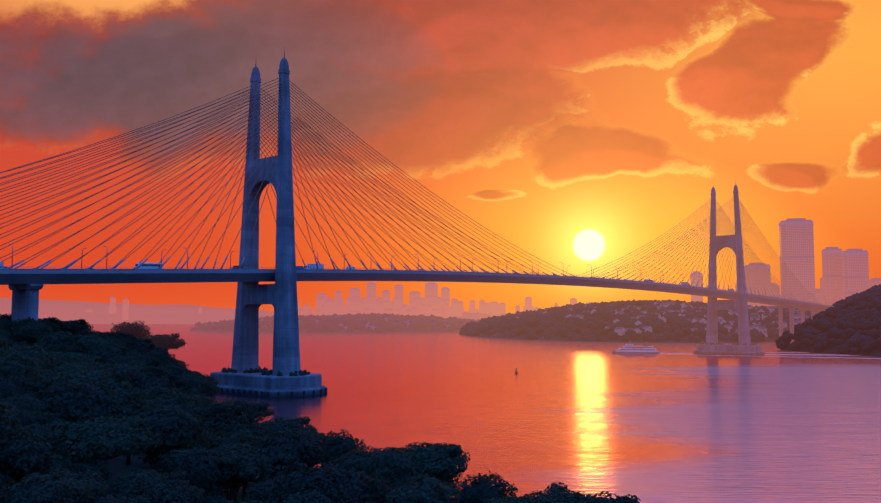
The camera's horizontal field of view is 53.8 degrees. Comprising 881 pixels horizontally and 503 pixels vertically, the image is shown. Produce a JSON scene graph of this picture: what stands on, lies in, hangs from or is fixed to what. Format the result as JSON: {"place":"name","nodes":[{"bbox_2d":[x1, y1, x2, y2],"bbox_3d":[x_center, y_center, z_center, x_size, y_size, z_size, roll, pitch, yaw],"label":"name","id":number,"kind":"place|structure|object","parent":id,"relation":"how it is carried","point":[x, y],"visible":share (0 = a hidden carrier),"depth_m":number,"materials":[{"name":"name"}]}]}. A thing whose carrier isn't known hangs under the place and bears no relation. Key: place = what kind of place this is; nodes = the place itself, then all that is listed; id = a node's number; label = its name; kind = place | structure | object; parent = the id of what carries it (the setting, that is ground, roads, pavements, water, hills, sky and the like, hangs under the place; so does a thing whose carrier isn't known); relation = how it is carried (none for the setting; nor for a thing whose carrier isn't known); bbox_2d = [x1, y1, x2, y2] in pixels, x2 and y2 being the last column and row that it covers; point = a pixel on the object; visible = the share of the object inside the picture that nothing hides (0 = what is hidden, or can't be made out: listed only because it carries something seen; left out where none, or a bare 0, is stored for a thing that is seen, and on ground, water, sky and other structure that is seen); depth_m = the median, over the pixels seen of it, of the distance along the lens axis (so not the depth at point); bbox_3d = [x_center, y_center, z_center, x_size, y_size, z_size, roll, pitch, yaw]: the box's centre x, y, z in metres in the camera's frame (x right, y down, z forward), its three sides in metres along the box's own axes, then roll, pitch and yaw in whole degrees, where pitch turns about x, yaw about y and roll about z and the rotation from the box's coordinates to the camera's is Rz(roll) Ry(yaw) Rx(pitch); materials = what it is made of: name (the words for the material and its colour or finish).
{"place":"outdoors","nodes":[
{"label":"outdoors","id":0,"kind":"place"},
{"bbox_2d":[1,448,269,502],"bbox_3d":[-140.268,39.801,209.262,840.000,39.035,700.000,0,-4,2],"label":"hill terrain","id":1,"kind":"structure","parent":0,"point":[117,466],"depth_m":166.05,"materials":[{"name":"plant"}]},
{"bbox_2d":[0,314,10,321],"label":"tree","id":2,"kind":"object","parent":1,"relation":"on","point":[5,316],"visible":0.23,"depth_m":348.65,"materials":[{"name":"green plant"}]},
{"bbox_2d":[0,318,15,334],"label":"tree","id":3,"kind":"object","parent":1,"relation":"on","point":[6,324],"visible":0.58,"depth_m":324.17,"materials":[{"name":"green plant"}]},
{"bbox_2d":[0,402,19,450],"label":"tree","id":4,"kind":"object","parent":1,"relation":"on","point":[9,426],"visible":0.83,"depth_m":117.31,"materials":[{"name":"green plant"}]},
{"bbox_2d":[10,340,31,349],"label":"tree","id":5,"kind":"object","parent":1,"relation":"on","point":[23,343],"visible":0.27,"depth_m":299.86,"materials":[{"name":"green plant"}]},
{"bbox_2d":[9,317,42,341],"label":"tree","id":6,"kind":"object","parent":1,"relation":"on","point":[28,319],"visible":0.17,"depth_m":328.81,"materials":[{"name":"green plant"}]},
{"bbox_2d":[0,429,55,500],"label":"tree","id":7,"kind":"object","parent":1,"relation":"on","point":[23,451],"visible":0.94,"depth_m":116.20,"materials":[{"name":"green plant"}]},
{"bbox_2d":[9,321,53,344],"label":"tree","id":8,"kind":"object","parent":1,"relation":"on","point":[26,331],"visible":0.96,"depth_m":310.99,"materials":[{"name":"green plant"}]},
{"bbox_2d":[3,423,67,470],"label":"tree","id":9,"kind":"object","parent":1,"relation":"on","point":[47,433],"visible":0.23,"depth_m":129.60,"materials":[{"name":"green plant"}]},
{"bbox_2d":[3,453,74,489],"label":"tree","id":10,"kind":"object","parent":1,"relation":"on","point":[54,465],"visible":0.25,"depth_m":120.98,"materials":[{"name":"green plant"}]},
{"bbox_2d":[0,467,93,502],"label":"tree","id":11,"kind":"object","parent":1,"relation":"on","point":[45,489],"visible":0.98,"depth_m":104.07,"materials":[{"name":"green plant"}]},
{"bbox_2d":[41,317,62,331],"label":"tree","id":12,"kind":"object","parent":1,"relation":"on","point":[55,329],"visible":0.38,"depth_m":364.27,"materials":[{"name":"green plant"}]},
{"bbox_2d":[38,317,66,330],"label":"tree","id":13,"kind":"object","parent":1,"relation":"on","point":[55,320],"visible":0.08,"depth_m":365.96,"materials":[{"name":"green plant"}]},
{"bbox_2d":[37,418,78,455],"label":"tree","id":14,"kind":"object","parent":1,"relation":"on","point":[61,422],"visible":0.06,"depth_m":135.30,"materials":[{"name":"green plant"}]},
{"bbox_2d":[34,330,86,351],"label":"tree","id":15,"kind":"object","parent":1,"relation":"on","point":[52,339],"visible":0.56,"depth_m":291.37,"materials":[{"name":"green plant"}]},
{"bbox_2d":[30,376,122,455],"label":"tree","id":16,"kind":"object","parent":1,"relation":"on","point":[61,400],"visible":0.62,"depth_m":145.99,"materials":[{"name":"green plant"}]},
{"bbox_2d":[61,319,93,335],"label":"tree","id":17,"kind":"object","parent":1,"relation":"on","point":[74,326],"visible":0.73,"depth_m":375.80,"materials":[{"name":"green plant"}]},
{"bbox_2d":[50,469,111,502],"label":"tree","id":18,"kind":"object","parent":1,"relation":"on","point":[95,484],"visible":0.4,"depth_m":112.62,"materials":[{"name":"green plant"}]},
{"bbox_2d":[37,369,133,399],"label":"tree","id":19,"kind":"object","parent":1,"relation":"on","point":[118,376],"visible":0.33,"depth_m":166.00,"materials":[{"name":"green plant"}]},
{"bbox_2d":[75,328,96,335],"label":"tree","id":20,"kind":"object","parent":1,"relation":"on","point":[85,332],"visible":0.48,"depth_m":367.43,"materials":[{"name":"green plant"}]},
{"bbox_2d":[76,332,122,353],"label":"tree","id":21,"kind":"object","parent":1,"relation":"on","point":[91,342],"visible":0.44,"depth_m":295.92,"materials":[{"name":"green plant"}]},
{"bbox_2d":[49,389,153,463],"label":"tree","id":22,"kind":"object","parent":1,"relation":"on","point":[128,402],"visible":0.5,"depth_m":147.80,"materials":[{"name":"green plant"}]},
{"bbox_2d":[78,494,125,502],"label":"tree","id":23,"kind":"object","parent":1,"relation":"on","point":[96,499],"visible":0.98,"depth_m":104.60,"materials":[{"name":"green plant"}]},
{"bbox_2d":[94,331,111,337],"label":"tree","id":24,"kind":"object","parent":1,"relation":"on","point":[104,333],"visible":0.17,"depth_m":353.31,"materials":[{"name":"green plant"}]},
{"bbox_2d":[52,415,161,497],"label":"tree","id":25,"kind":"object","parent":1,"relation":"on","point":[115,436],"visible":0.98,"depth_m":131.75,"materials":[{"name":"green plant"}]},
{"bbox_2d":[110,330,137,342],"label":"tree","id":26,"kind":"object","parent":1,"relation":"on","point":[121,336],"visible":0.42,"depth_m":353.61,"materials":[{"name":"green plant"}]},
{"bbox_2d":[126,452,130,464],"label":"tree","id":27,"kind":"object","parent":1,"relation":"on","point":[128,459],"depth_m":165.91,"materials":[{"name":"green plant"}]},
{"bbox_2d":[110,321,150,336],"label":"tall tree","id":28,"kind":"object","parent":1,"relation":"on","point":[136,329],"visible":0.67,"depth_m":460.07,"materials":[{"name":"green plant"}]},
{"bbox_2d":[100,465,180,496],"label":"tree","id":29,"kind":"object","parent":1,"relation":"on","point":[145,475],"visible":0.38,"depth_m":124.69,"materials":[{"name":"green plant"}]},
{"bbox_2d":[137,339,154,349],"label":"tree","id":30,"kind":"object","parent":1,"relation":"on","point":[149,341],"visible":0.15,"depth_m":368.00,"materials":[{"name":"green plant"}]},
{"bbox_2d":[103,483,204,500],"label":"tree","id":31,"kind":"object","parent":1,"relation":"on","point":[202,490],"visible":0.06,"depth_m":126.71,"materials":[{"name":"green plant"}]},
{"bbox_2d":[105,470,203,502],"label":"tree","id":32,"kind":"object","parent":1,"relation":"on","point":[168,490],"visible":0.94,"depth_m":120.58,"materials":[{"name":"green plant"}]},
{"bbox_2d":[151,348,168,357],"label":"tree","id":33,"kind":"object","parent":1,"relation":"on","point":[162,353],"visible":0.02,"depth_m":358.53,"materials":[{"name":"green plant"}]},
{"bbox_2d":[142,333,186,350],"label":"tall tree","id":34,"kind":"object","parent":1,"relation":"on","point":[172,341],"visible":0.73,"depth_m":457.85,"materials":[{"name":"green plant"}]},
{"bbox_2d":[143,441,195,468],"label":"tree","id":35,"kind":"object","parent":1,"relation":"on","point":[152,457],"visible":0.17,"depth_m":150.33,"materials":[{"name":"green plant"}]},
{"bbox_2d":[160,355,178,365],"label":"tree","id":36,"kind":"object","parent":1,"relation":"on","point":[171,360],"visible":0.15,"depth_m":342.90,"materials":[{"name":"green plant"}]},
{"bbox_2d":[129,402,210,470],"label":"tree","id":37,"kind":"object","parent":1,"relation":"on","point":[173,428],"visible":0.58,"depth_m":145.39,"materials":[{"name":"green plant"}]},
{"bbox_2d":[159,363,188,375],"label":"tree","id":38,"kind":"object","parent":1,"relation":"on","point":[177,371],"visible":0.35,"depth_m":293.35,"materials":[{"name":"green plant"}]},
{"bbox_2d":[165,362,187,369],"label":"tree","id":39,"kind":"object","parent":1,"relation":"on","point":[173,364],"visible":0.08,"depth_m":312.68,"materials":[{"name":"green plant"}]},
{"bbox_2d":[177,361,188,367],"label":"tree","id":40,"kind":"object","parent":1,"relation":"on","point":[182,364],"visible":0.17,"depth_m":447.58,"materials":[{"name":"green plant"}]},
{"bbox_2d":[149,442,230,494],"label":"tree","id":41,"kind":"object","parent":1,"relation":"on","point":[173,456],"visible":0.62,"depth_m":138.03,"materials":[{"name":"green plant"}]},
{"bbox_2d":[160,448,233,497],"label":"tree","id":42,"kind":"object","parent":1,"relation":"on","point":[198,478],"visible":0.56,"depth_m":135.78,"materials":[{"name":"green plant"}]},
{"bbox_2d":[184,372,213,392],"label":"tree","id":43,"kind":"object","parent":1,"relation":"on","point":[203,381],"visible":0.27,"depth_m":283.29,"materials":[{"name":"green plant"}]},
{"bbox_2d":[196,395,218,402],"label":"tree","id":44,"kind":"object","parent":1,"relation":"on","point":[206,398],"visible":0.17,"depth_m":238.88,"materials":[{"name":"green plant"}]},
{"bbox_2d":[168,401,249,433],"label":"tree","id":45,"kind":"object","parent":1,"relation":"on","point":[218,416],"visible":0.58,"depth_m":174.13,"materials":[{"name":"green plant"}]},
{"bbox_2d":[196,373,221,397],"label":"tall tree","id":46,"kind":"object","parent":1,"relation":"on","point":[210,392],"visible":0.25,"depth_m":303.78,"materials":[{"name":"green plant"}]},
{"bbox_2d":[196,430,261,499],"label":"tree","id":47,"kind":"object","parent":1,"relation":"on","point":[237,438],"visible":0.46,"depth_m":155.52,"materials":[{"name":"green plant"}]},
{"bbox_2d":[215,479,246,498],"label":"tree","id":48,"kind":"object","parent":1,"relation":"on","point":[227,492],"depth_m":157.80,"materials":[{"name":"green plant"}]},
{"bbox_2d":[222,500,253,502],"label":"tree","id":49,"kind":"object","parent":1,"relation":"on","point":[234,502],"visible":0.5,"depth_m":122.62,"materials":[{"name":"green plant"}]},
{"bbox_2d":[186,443,296,500],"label":"tree","id":50,"kind":"object","parent":1,"relation":"on","point":[248,465],"visible":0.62,"depth_m":142.82,"materials":[{"name":"green plant"}]},
{"bbox_2d":[216,398,273,422],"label":"tall tree","id":51,"kind":"object","parent":1,"relation":"on","point":[258,410],"visible":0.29,"depth_m":218.90,"materials":[{"name":"green plant"}]},
{"bbox_2d":[220,423,277,498],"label":"tree","id":52,"kind":"object","parent":1,"relation":"on","point":[260,430],"visible":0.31,"depth_m":168.12,"materials":[{"name":"green plant"}]},
{"bbox_2d":[227,498,277,502],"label":"tree","id":53,"kind":"object","parent":1,"relation":"on","point":[254,501],"visible":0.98,"depth_m":120.63,"materials":[{"name":"green plant"}]},
{"bbox_2d":[239,474,286,502],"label":"tree","id":54,"kind":"object","parent":1,"relation":"on","point":[255,493],"visible":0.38,"depth_m":134.20,"materials":[{"name":"green plant"}]},
{"bbox_2d":[245,416,317,479],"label":"tall tree","id":55,"kind":"object","parent":1,"relation":"on","point":[288,424],"visible":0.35,"depth_m":186.80,"materials":[{"name":"green plant"}]},
{"bbox_2d":[255,428,329,478],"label":"tree","id":56,"kind":"object","parent":1,"relation":"on","point":[303,448],"visible":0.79,"depth_m":152.51,"materials":[{"name":"green plant"}]},
{"bbox_2d":[284,425,320,445],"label":"tree","id":57,"kind":"object","parent":1,"relation":"on","point":[310,428],"visible":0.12,"depth_m":183.82,"materials":[{"name":"green plant"}]},
{"bbox_2d":[262,460,354,502],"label":"tree","id":58,"kind":"object","parent":1,"relation":"on","point":[297,478],"visible":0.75,"depth_m":122.57,"materials":[{"name":"green plant"}]},
{"bbox_2d":[275,481,349,502],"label":"tree","id":59,"kind":"object","parent":1,"relation":"on","point":[298,498],"visible":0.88,"depth_m":117.22,"materials":[{"name":"green plant"}]},
{"bbox_2d":[311,429,365,467],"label":"tall tree","id":60,"kind":"object","parent":1,"relation":"on","point":[337,445],"visible":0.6,"depth_m":164.58,"materials":[{"name":"green plant"}]},
{"bbox_2d":[322,468,391,502],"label":"tree","id":61,"kind":"object","parent":1,"relation":"on","point":[364,487],"visible":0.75,"depth_m":121.96,"materials":[{"name":"green plant"}]},
{"bbox_2d":[320,445,412,490],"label":"tree","id":62,"kind":"object","parent":1,"relation":"on","point":[346,460],"visible":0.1,"depth_m":145.81,"materials":[{"name":"green plant"}]},
{"bbox_2d":[351,447,423,488],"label":"tall tree","id":63,"kind":"object","parent":1,"relation":"on","point":[391,468],"visible":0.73,"depth_m":141.53,"materials":[{"name":"green plant"}]},
{"bbox_2d":[381,472,462,502],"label":"tree","id":64,"kind":"object","parent":1,"relation":"on","point":[424,490],"visible":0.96,"depth_m":117.81,"materials":[{"name":"green plant"}]},
{"bbox_2d":[391,442,470,479],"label":"tall tree","id":65,"kind":"object","parent":1,"relation":"on","point":[436,458],"visible":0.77,"depth_m":148.71,"materials":[{"name":"green plant"}]},
{"bbox_2d":[416,468,462,496],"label":"tree","id":66,"kind":"object","parent":1,"relation":"on","point":[448,480],"visible":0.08,"depth_m":147.91,"materials":[{"name":"green plant"}]},
{"bbox_2d":[445,471,520,502],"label":"tall tree","id":67,"kind":"object","parent":1,"relation":"on","point":[481,488],"visible":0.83,"depth_m":126.55,"materials":[{"name":"green plant"}]},
{"bbox_2d":[483,494,567,502],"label":"tree","id":68,"kind":"object","parent":1,"relation":"on","point":[521,499],"visible":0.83,"depth_m":114.48,"materials":[{"name":"green plant"}]},
{"bbox_2d":[523,481,596,502],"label":"tall tree","id":69,"kind":"object","parent":1,"relation":"on","point":[558,492],"visible":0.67,"depth_m":120.43,"materials":[{"name":"green plant"}]},
{"bbox_2d":[579,490,640,502],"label":"tree","id":70,"kind":"object","parent":1,"relation":"on","point":[625,499],"visible":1,"depth_m":114.87,"materials":[{"name":"green plant"}]},
{"bbox_2d":[0,298,514,323],"bbox_3d":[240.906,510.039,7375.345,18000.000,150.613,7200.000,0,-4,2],"label":"hills","id":71,"kind":"structure","parent":0,"point":[61,310],"depth_m":4451.70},
{"bbox_2d":[189,327,459,332],"bbox_3d":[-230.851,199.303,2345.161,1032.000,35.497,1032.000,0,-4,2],"label":"shoreline","id":72,"kind":"structure","parent":0,"point":[341,331],"depth_m":1921.21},
{"bbox_2d":[190,313,480,332],"bbox_3d":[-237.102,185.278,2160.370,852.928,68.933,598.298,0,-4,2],"label":"headland hill trees","id":73,"kind":"object","parent":72,"relation":"on","point":[421,323],"visible":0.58,"depth_m":2006.00,"materials":[{"name":"plant"}]},
{"bbox_2d":[0,0,880,313],"label":"sky","id":74,"kind":"structure","parent":0,"point":[579,134],"materials":[{"name":"orange"}]},
{"bbox_2d":[85,218,880,319],"bbox_3d":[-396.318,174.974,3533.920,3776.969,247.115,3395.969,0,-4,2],"label":"city skyline","id":75,"kind":"structure","parent":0,"point":[845,273],"depth_m":2052.47,"materials":[{"name":"glass"}]},
{"bbox_2d":[90,324,880,502],"bbox_3d":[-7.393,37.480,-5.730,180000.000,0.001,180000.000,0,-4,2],"label":"sea water","id":76,"kind":"structure","parent":0,"point":[684,424],"depth_m":350.12,"materials":[{"name":"liquid"}]},
{"bbox_2d":[0,48,833,397],"bbox_3d":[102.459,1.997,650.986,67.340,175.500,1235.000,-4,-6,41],"label":"bridge","id":77,"kind":"structure","parent":76,"relation":"in","point":[254,294],"depth_m":435.36,"materials":[{"name":"concrete"}]},
{"bbox_2d":[135,263,162,268],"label":"bus","id":78,"kind":"object","parent":77,"relation":"on","point":[149,265],"visible":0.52,"depth_m":375.85,"materials":[{"name":"white paint"}]},
{"bbox_2d":[304,264,323,268],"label":"truck","id":79,"kind":"object","parent":77,"relation":"on","point":[308,266],"visible":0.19,"depth_m":459.52,"materials":[{"name":"white paint"}]},
{"bbox_2d":[221,342,756,375],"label":"plinth shrubs","id":80,"kind":"object","parent":77,"relation":"on","point":[264,370],"visible":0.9,"depth_m":430.49,"materials":[{"name":"green plant"}]},
{"bbox_2d":[612,342,659,353],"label":"ferry","id":81,"kind":"object","parent":76,"relation":"on","point":[632,349],"visible":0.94,"depth_m":861.73,"materials":[{"name":"white paint"}]},
{"bbox_2d":[460,318,776,342],"bbox_3d":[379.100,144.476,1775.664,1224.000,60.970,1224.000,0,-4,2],"label":"shoreline","id":82,"kind":"structure","parent":0,"point":[497,335],"depth_m":1264.80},
{"bbox_2d":[196,299,808,336],"bbox_3d":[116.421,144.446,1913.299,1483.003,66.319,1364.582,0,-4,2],"label":"town houses","id":83,"kind":"structure","parent":82,"relation":"on","point":[620,331],"depth_m":1358.81,"materials":[{"name":"grey"}]},
{"bbox_2d":[459,299,784,342],"bbox_3d":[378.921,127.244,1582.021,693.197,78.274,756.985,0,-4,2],"label":"hill trees","id":84,"kind":"object","parent":82,"relation":"on","point":[547,324],"visible":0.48,"depth_m":1352.90,"materials":[{"name":"green plant"}]},
{"bbox_2d":[615,352,880,358],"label":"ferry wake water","id":85,"kind":"structure","parent":0,"point":[792,354],"depth_m":844.04,"materials":[{"name":"white liquid"}]},
{"bbox_2d":[696,305,810,332],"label":"buildings","id":86,"kind":"structure","parent":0,"point":[768,320],"depth_m":1347.02,"materials":[{"name":"white concrete"}]},
{"bbox_2d":[781,307,880,356],"bbox_3d":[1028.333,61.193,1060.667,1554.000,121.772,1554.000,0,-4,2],"label":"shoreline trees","id":87,"kind":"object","parent":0,"point":[831,349],"depth_m":874.44,"materials":[{"name":"green plant"}]},
{"bbox_2d":[775,284,880,353],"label":"hill trees","id":88,"kind":"object","parent":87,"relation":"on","point":[851,317],"visible":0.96,"depth_m":911.75,"materials":[{"name":"green plant"}]}
]}

